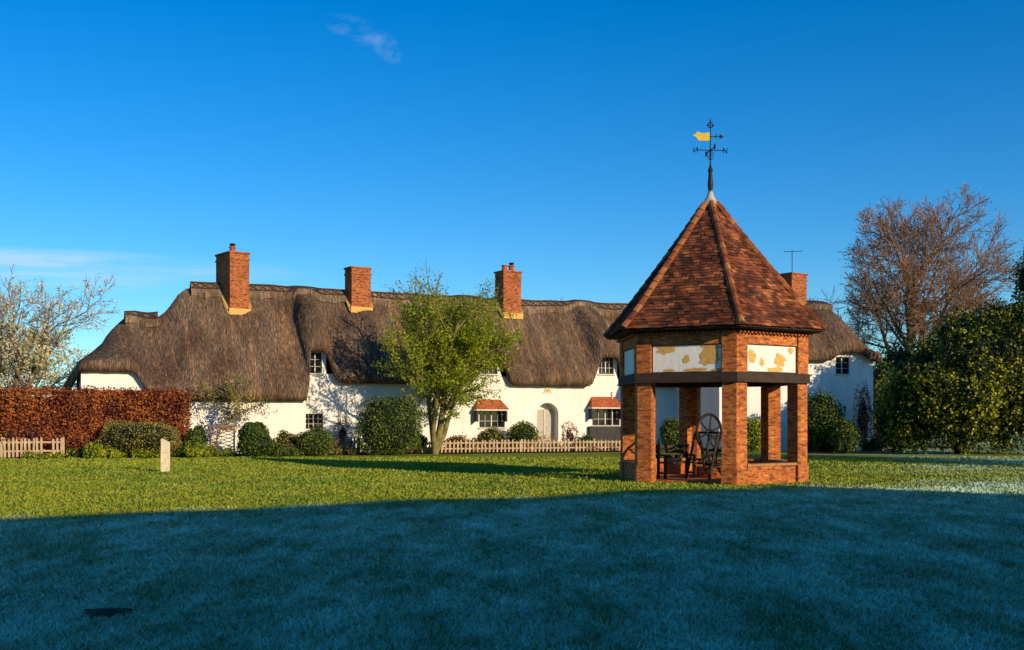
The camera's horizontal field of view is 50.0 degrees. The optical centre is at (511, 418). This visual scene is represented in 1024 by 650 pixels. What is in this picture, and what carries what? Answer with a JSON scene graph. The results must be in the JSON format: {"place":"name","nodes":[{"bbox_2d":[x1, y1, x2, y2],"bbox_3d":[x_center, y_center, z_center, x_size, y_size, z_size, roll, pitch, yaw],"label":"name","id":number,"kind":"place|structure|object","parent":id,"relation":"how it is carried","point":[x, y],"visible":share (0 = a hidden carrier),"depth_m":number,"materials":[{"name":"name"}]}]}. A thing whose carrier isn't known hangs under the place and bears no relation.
{"place":"outdoors","nodes":[
{"label":"outdoors","id":0,"kind":"place"},
{"bbox_2d":[0,430,1023,649],"bbox_3d":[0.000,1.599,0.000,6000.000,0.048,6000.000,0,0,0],"label":"ground","id":1,"kind":"structure","parent":0,"point":[856,453],"depth_m":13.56,"materials":[{"name":"green plant"}]},
{"bbox_2d":[0,437,64,457],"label":"picket fence","id":2,"kind":"object","parent":1,"relation":"on","point":[41,442],"visible":0.77,"depth_m":44.74,"materials":[{"name":"brown wood"}]},
{"bbox_2d":[21,450,63,458],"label":"daffodil leaves","id":3,"kind":"object","parent":1,"relation":"on","point":[32,455],"visible":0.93,"depth_m":43.86,"materials":[{"name":"green plant"}]},
{"bbox_2d":[25,450,74,457],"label":"daffodils","id":4,"kind":"object","parent":1,"relation":"on","point":[53,453],"visible":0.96,"depth_m":43.85,"materials":[{"name":"yellow plant"}]},
{"bbox_2d":[0,264,119,396],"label":"blossom tree","id":5,"kind":"object","parent":1,"relation":"on","point":[40,342],"visible":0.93,"depth_m":49.88,"materials":[{"name":"white plant"}]},
{"bbox_2d":[84,608,133,615],"bbox_3d":[-3.328,1.562,8.964,0.433,0.025,0.380,0,0,0],"label":"molehill","id":6,"kind":"object","parent":1,"relation":"on","point":[102,611],"visible":1,"depth_m":8.95,"materials":[{"name":"soil"}]},
{"bbox_2d":[94,419,182,456],"bbox_3d":[-15.401,0.793,45.627,3.821,1.610,3.324,0,0,34],"label":"lavender bush","id":7,"kind":"object","parent":1,"relation":"on","point":[129,435],"visible":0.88,"depth_m":44.71,"materials":[{"name":"green plant"}]},
{"bbox_2d":[81,441,233,457],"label":"euphorbia plants","id":8,"kind":"object","parent":1,"relation":"on","point":[93,451],"visible":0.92,"depth_m":44.91,"materials":[{"name":"green plant"}]},
{"bbox_2d":[161,439,169,471],"bbox_3d":[-10.609,1.150,33.600,0.230,1.100,0.200,0,0,0],"label":"wooden post","id":9,"kind":"object","parent":1,"relation":"on","point":[165,455],"visible":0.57,"depth_m":33.50,"materials":[{"name":"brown wood"}]},
{"bbox_2d":[180,421,210,447],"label":"ivy bush","id":10,"kind":"object","parent":1,"relation":"on","point":[197,433],"visible":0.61,"depth_m":46.68,"materials":[{"name":"green plant"}]},
{"bbox_2d":[209,425,234,455],"bbox_3d":[-12.500,0.950,47.365,1.070,1.400,0.070,0,0,-19],"label":"garden trellis","id":11,"kind":"object","parent":1,"relation":"on","point":[224,427],"visible":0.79,"depth_m":47.35,"materials":[{"name":"brown wood"}]},
{"bbox_2d":[237,421,270,453],"bbox_3d":[-10.974,0.830,46.596,1.417,1.520,1.171,0,0,0],"label":"ivy bush","id":12,"kind":"object","parent":1,"relation":"on","point":[248,430],"visible":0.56,"depth_m":46.31,"materials":[{"name":"green plant"}]},
{"bbox_2d":[236,435,282,456],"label":"ivy bush","id":13,"kind":"object","parent":1,"relation":"on","point":[256,446],"visible":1,"depth_m":45.89,"materials":[{"name":"green plant"}]},
{"bbox_2d":[273,430,298,448],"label":"ivy bush","id":14,"kind":"object","parent":1,"relation":"on","point":[284,438],"visible":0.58,"depth_m":47.98,"materials":[{"name":"green plant"}]},
{"bbox_2d":[294,425,334,454],"bbox_3d":[-8.642,0.927,47.843,1.751,1.348,1.525,0,0,0],"label":"box bush","id":15,"kind":"object","parent":1,"relation":"on","point":[315,441],"visible":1,"depth_m":47.41,"materials":[{"name":"green plant"}]},
{"bbox_2d":[271,437,359,454],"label":"shrubs","id":16,"kind":"object","parent":1,"relation":"on","point":[342,441],"visible":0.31,"depth_m":49.39,"materials":[{"name":"plant"}]},
{"bbox_2d":[0,449,678,457],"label":"garden bed","id":17,"kind":"object","parent":1,"relation":"on","point":[457,452],"visible":0.27,"depth_m":52.50,"materials":[{"name":"soil"}]},
{"bbox_2d":[0,420,51,454],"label":"beech bush","id":18,"kind":"object","parent":17,"relation":"on","point":[30,432],"visible":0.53,"depth_m":45.15,"materials":[{"name":"brown plant"}]},
{"bbox_2d":[58,427,96,453],"bbox_3d":[-18.135,0.921,45.887,1.636,1.358,1.382,0,0,26],"label":"beech bush","id":19,"kind":"object","parent":17,"relation":"on","point":[74,440],"visible":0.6,"depth_m":45.53,"materials":[{"name":"brown plant"}]},
{"bbox_2d":[0,384,192,456],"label":"beech hedge","id":20,"kind":"object","parent":17,"relation":"on","point":[59,414],"visible":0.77,"depth_m":46.02,"materials":[{"name":"brown plant"}]},
{"bbox_2d":[64,445,303,457],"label":"herbaceous plants","id":21,"kind":"object","parent":17,"relation":"on","point":[286,452],"visible":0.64,"depth_m":46.01,"materials":[{"name":"green plant"}]},
{"bbox_2d":[194,370,277,455],"bbox_3d":[-12.085,-0.234,47.989,3.513,3.785,2.245,0,0,-24],"label":"young pear tree","id":22,"kind":"object","parent":17,"relation":"on","point":[231,392],"visible":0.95,"depth_m":47.81,"materials":[{"name":"green plant"}]},
{"bbox_2d":[279,442,367,454],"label":"herbaceous plants","id":23,"kind":"object","parent":17,"relation":"on","point":[349,449],"visible":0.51,"depth_m":48.71,"materials":[{"name":"green plant"}]},
{"bbox_2d":[333,414,353,445],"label":"rose bush","id":24,"kind":"object","parent":17,"relation":"on","point":[342,432],"visible":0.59,"depth_m":50.31,"materials":[{"name":"green plant"}]},
{"bbox_2d":[411,434,428,453],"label":"box bush","id":25,"kind":"object","parent":17,"relation":"on","point":[423,439],"visible":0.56,"depth_m":50.58,"materials":[{"name":"green plant"}]},
{"bbox_2d":[444,434,469,451],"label":"lavender bush","id":26,"kind":"object","parent":17,"relation":"on","point":[456,438],"visible":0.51,"depth_m":52.22,"materials":[{"name":"green plant"}]},
{"bbox_2d":[334,443,619,453],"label":"heather plants","id":27,"kind":"object","parent":17,"relation":"on","point":[592,445],"visible":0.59,"depth_m":52.65,"materials":[{"name":"plant"}]},
{"bbox_2d":[474,426,508,450],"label":"lavender bush","id":28,"kind":"object","parent":17,"relation":"on","point":[492,434],"visible":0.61,"depth_m":52.64,"materials":[{"name":"green plant"}]},
{"bbox_2d":[405,443,618,451],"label":"herbaceous plants","id":29,"kind":"object","parent":17,"relation":"on","point":[572,444],"visible":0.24,"depth_m":52.92,"materials":[{"name":"green plant"}]},
{"bbox_2d":[575,434,597,445],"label":"box bush","id":30,"kind":"object","parent":17,"relation":"on","point":[586,437],"visible":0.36,"depth_m":54.76,"materials":[{"name":"green plant"}]},
{"bbox_2d":[62,243,676,452],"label":"thatched cottage","id":31,"kind":"structure","parent":1,"relation":"on","point":[304,356],"depth_m":52.94,"materials":[{"name":"white paint"}]},
{"bbox_2d":[306,352,618,429],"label":"windows","id":32,"kind":"structure","parent":31,"relation":"in","point":[601,417],"depth_m":55.67,"materials":[{"name":"white paint"}]},
{"bbox_2d":[537,409,551,445],"bbox_3d":[1.645,0.550,57.115,0.919,2.100,0.105,0,0,-23],"label":"door","id":33,"kind":"structure","parent":31,"relation":"in","point":[544,416],"depth_m":57.13,"materials":[{"name":"white paint"}]},
{"bbox_2d":[353,395,423,454],"bbox_3d":[-5.444,0.257,48.791,3.163,2.695,2.675,0,0,0],"label":"box bush","id":34,"kind":"object","parent":1,"relation":"on","point":[386,425],"visible":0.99,"depth_m":47.98,"materials":[{"name":"green plant"}]},
{"bbox_2d":[370,259,529,453],"bbox_3d":[-2.748,-2.903,50.641,7.200,9.232,9.543,0,0,0],"label":"field maple tree","id":35,"kind":"object","parent":1,"relation":"on","point":[446,359],"visible":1,"depth_m":49.26,"materials":[{"name":"green plant"}]},
{"bbox_2d":[506,420,538,445],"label":"box bush","id":36,"kind":"object","parent":1,"relation":"on","point":[521,430],"visible":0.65,"depth_m":54.23,"materials":[{"name":"green plant"}]},
{"bbox_2d":[462,429,584,450],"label":"rose plants","id":37,"kind":"object","parent":1,"relation":"on","point":[465,436],"visible":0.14,"depth_m":55.29,"materials":[{"name":"plant"}]},
{"bbox_2d":[421,438,659,453],"bbox_3d":[1.574,1.279,52.622,12.127,0.693,0.290,0,0,-18],"label":"picket fence","id":38,"kind":"object","parent":1,"relation":"on","point":[521,442],"visible":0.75,"depth_m":52.22,"materials":[{"name":"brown wood"}]},
{"bbox_2d":[560,421,579,445],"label":"rose bush","id":39,"kind":"object","parent":1,"relation":"on","point":[569,435],"visible":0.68,"depth_m":55.08,"materials":[{"name":"pink plant"}]},
{"bbox_2d":[659,416,678,449],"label":"box bush","id":40,"kind":"object","parent":1,"relation":"on","point":[669,433],"visible":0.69,"depth_m":53.19,"materials":[{"name":"green plant"}]},
{"bbox_2d":[619,332,808,484],"bbox_3d":[5.240,-0.250,29.000,4.584,3.700,5.088,0,0,0],"label":"brickwork","id":41,"kind":"object","parent":1,"relation":"on","point":[638,461],"visible":0.78,"depth_m":27.59,"materials":[{"name":"brick"}]},
{"bbox_2d":[625,344,794,374],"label":"render panels","id":42,"kind":"object","parent":41,"relation":"on","point":[676,363],"visible":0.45,"depth_m":27.18,"materials":[{"name":"white paint"}]},
{"bbox_2d":[656,344,793,371],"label":"exposed patches","id":43,"kind":"object","parent":42,"relation":"attached to","point":[709,354],"visible":1,"depth_m":26.97,"materials":[{"name":"yellow paint"}]},
{"bbox_2d":[616,330,811,342],"bbox_3d":[5.240,-2.124,29.000,4.757,0.062,5.224,0,0,0],"label":"dentil course","id":44,"kind":"object","parent":41,"relation":"on","point":[702,332],"visible":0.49,"depth_m":27.13,"materials":[{"name":"brick"}]},
{"bbox_2d":[608,326,821,387],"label":"oak beams","id":45,"kind":"structure","parent":41,"relation":"on","point":[702,379],"depth_m":27.18,"materials":[{"name":"brown wood"}]},
{"bbox_2d":[605,205,825,337],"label":"roof tiles","id":46,"kind":"object","parent":45,"relation":"on","point":[774,302],"visible":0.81,"depth_m":27.47,"materials":[{"name":"brown tile"}]},
{"bbox_2d":[705,191,716,203],"bbox_3d":[5.240,-5.835,29.000,0.440,0.370,0.440,0,0,0],"label":"lead finial cap","id":47,"kind":"object","parent":46,"relation":"on","point":[709,196],"visible":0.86,"depth_m":28.90,"materials":[{"name":"grey metal"}]},
{"bbox_2d":[693,118,726,190],"bbox_3d":[5.240,-6.930,29.000,0.653,2.060,0.653,0,0,39],"label":"weather vane","id":48,"kind":"object","parent":47,"relation":"on","point":[710,180],"visible":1,"depth_m":28.98,"materials":[{"name":"metal"}]},
{"bbox_2d":[693,132,709,140],"bbox_3d":[4.995,-7.470,29.000,0.450,0.240,0.024,0,0,0],"label":"gilded vane flag","id":49,"kind":"object","parent":48,"relation":"attached to","point":[699,136],"visible":1,"depth_m":28.99,"materials":[{"name":"gold metal"}]},
{"bbox_2d":[603,200,828,336],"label":"hip tiles","id":50,"kind":"object","parent":46,"relation":"attached to","point":[727,269],"visible":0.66,"depth_m":28.10,"materials":[{"name":"tile"}]},
{"bbox_2d":[606,230,824,338],"bbox_3d":[5.240,-3.960,29.000,5.303,3.500,5.886,0,0,0],"label":"roof boarding","id":51,"kind":"object","parent":45,"relation":"on","point":[741,324],"visible":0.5,"depth_m":26.97,"materials":[{"name":"brown wood"}]},
{"bbox_2d":[747,415,760,451],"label":"forsythia bush","id":52,"kind":"object","parent":1,"relation":"on","point":[753,434],"visible":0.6,"depth_m":52.65,"materials":[{"name":"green plant"}]},
{"bbox_2d":[674,251,881,450],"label":"thatched cottage","id":53,"kind":"structure","parent":1,"relation":"on","point":[842,357],"depth_m":55.61,"materials":[{"name":"white paint"}]},
{"bbox_2d":[835,357,851,374],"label":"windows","id":54,"kind":"structure","parent":53,"relation":"in","point":[842,363],"depth_m":55.78,"materials":[{"name":"white paint"}]},
{"bbox_2d":[807,387,845,452],"bbox_3d":[14.606,0.056,52.026,2.649,3.110,2.186,0,0,0],"label":"holly bush","id":55,"kind":"object","parent":1,"relation":"on","point":[823,410],"visible":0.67,"depth_m":51.46,"materials":[{"name":"green plant"}]},
{"bbox_2d":[826,416,860,453],"bbox_3d":[15.420,0.733,50.980,1.535,1.752,1.521,0,0,36],"label":"rhododendron bush","id":56,"kind":"object","parent":1,"relation":"on","point":[844,436],"visible":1,"depth_m":50.60,"materials":[{"name":"green plant"}]},
{"bbox_2d":[807,435,882,452],"bbox_3d":[15.589,1.075,52.514,4.644,1.070,1.377,0,0,-6],"label":"shrub border","id":57,"kind":"object","parent":1,"relation":"on","point":[869,446],"visible":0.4,"depth_m":52.73,"materials":[{"name":"green plant"}]},
{"bbox_2d":[812,423,885,451],"bbox_3d":[16.125,0.898,53.227,4.658,1.396,1.055,0,0,-17],"label":"shrub border","id":58,"kind":"object","parent":1,"relation":"on","point":[873,436],"visible":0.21,"depth_m":53.42,"materials":[{"name":"plant"}]},
{"bbox_2d":[851,382,873,445],"bbox_3d":[17.561,-0.199,54.918,0.950,3.600,0.979,0,0,39],"label":"climbing shrub","id":59,"kind":"object","parent":1,"relation":"on","point":[863,419],"visible":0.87,"depth_m":54.76,"materials":[{"name":"green plant"}]},
{"bbox_2d":[873,322,944,446],"bbox_3d":[23.749,-2.222,66.119,12.318,7.843,6.059,0,0,-35],"label":"laurel tree","id":60,"kind":"object","parent":1,"relation":"on","point":[884,369],"visible":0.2,"depth_m":64.65,"materials":[{"name":"green plant"}]},
{"bbox_2d":[808,182,1023,369],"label":"bare beech tree","id":61,"kind":"object","parent":1,"relation":"on","point":[916,313],"visible":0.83,"depth_m":75.47,"materials":[{"name":"brown plant"}]},
{"bbox_2d":[871,291,1023,454],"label":"laurel tree","id":62,"kind":"object","parent":1,"relation":"on","point":[960,386],"visible":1,"depth_m":48.81,"materials":[{"name":"green plant"}]},
{"bbox_2d":[1008,250,1023,308],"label":"yew tree","id":63,"kind":"object","parent":1,"relation":"on","point":[1019,281],"visible":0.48,"depth_m":58.26,"materials":[{"name":"green plant"}]},
{"bbox_2d":[0,0,1023,396],"label":"sky","id":64,"kind":"structure","parent":0,"point":[141,140],"materials":[{"name":"blue"}]},
{"bbox_2d":[656,465,721,483],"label":"paved floor","id":65,"kind":"structure","parent":0,"point":[702,475],"depth_m":28.43,"materials":[{"name":"brick"}]},
{"bbox_2d":[656,443,696,478],"bbox_3d":[4.289,1.100,28.632,1.000,0.920,0.440,0,0,-26],"label":"seat","id":66,"kind":"object","parent":65,"relation":"on","point":[665,456],"visible":0.87,"depth_m":28.67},
{"bbox_2d":[685,413,721,479],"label":"winding wheels","id":67,"kind":"object","parent":65,"relation":"on","point":[712,463],"visible":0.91,"depth_m":28.18,"materials":[{"name":"metal"}]}
]}

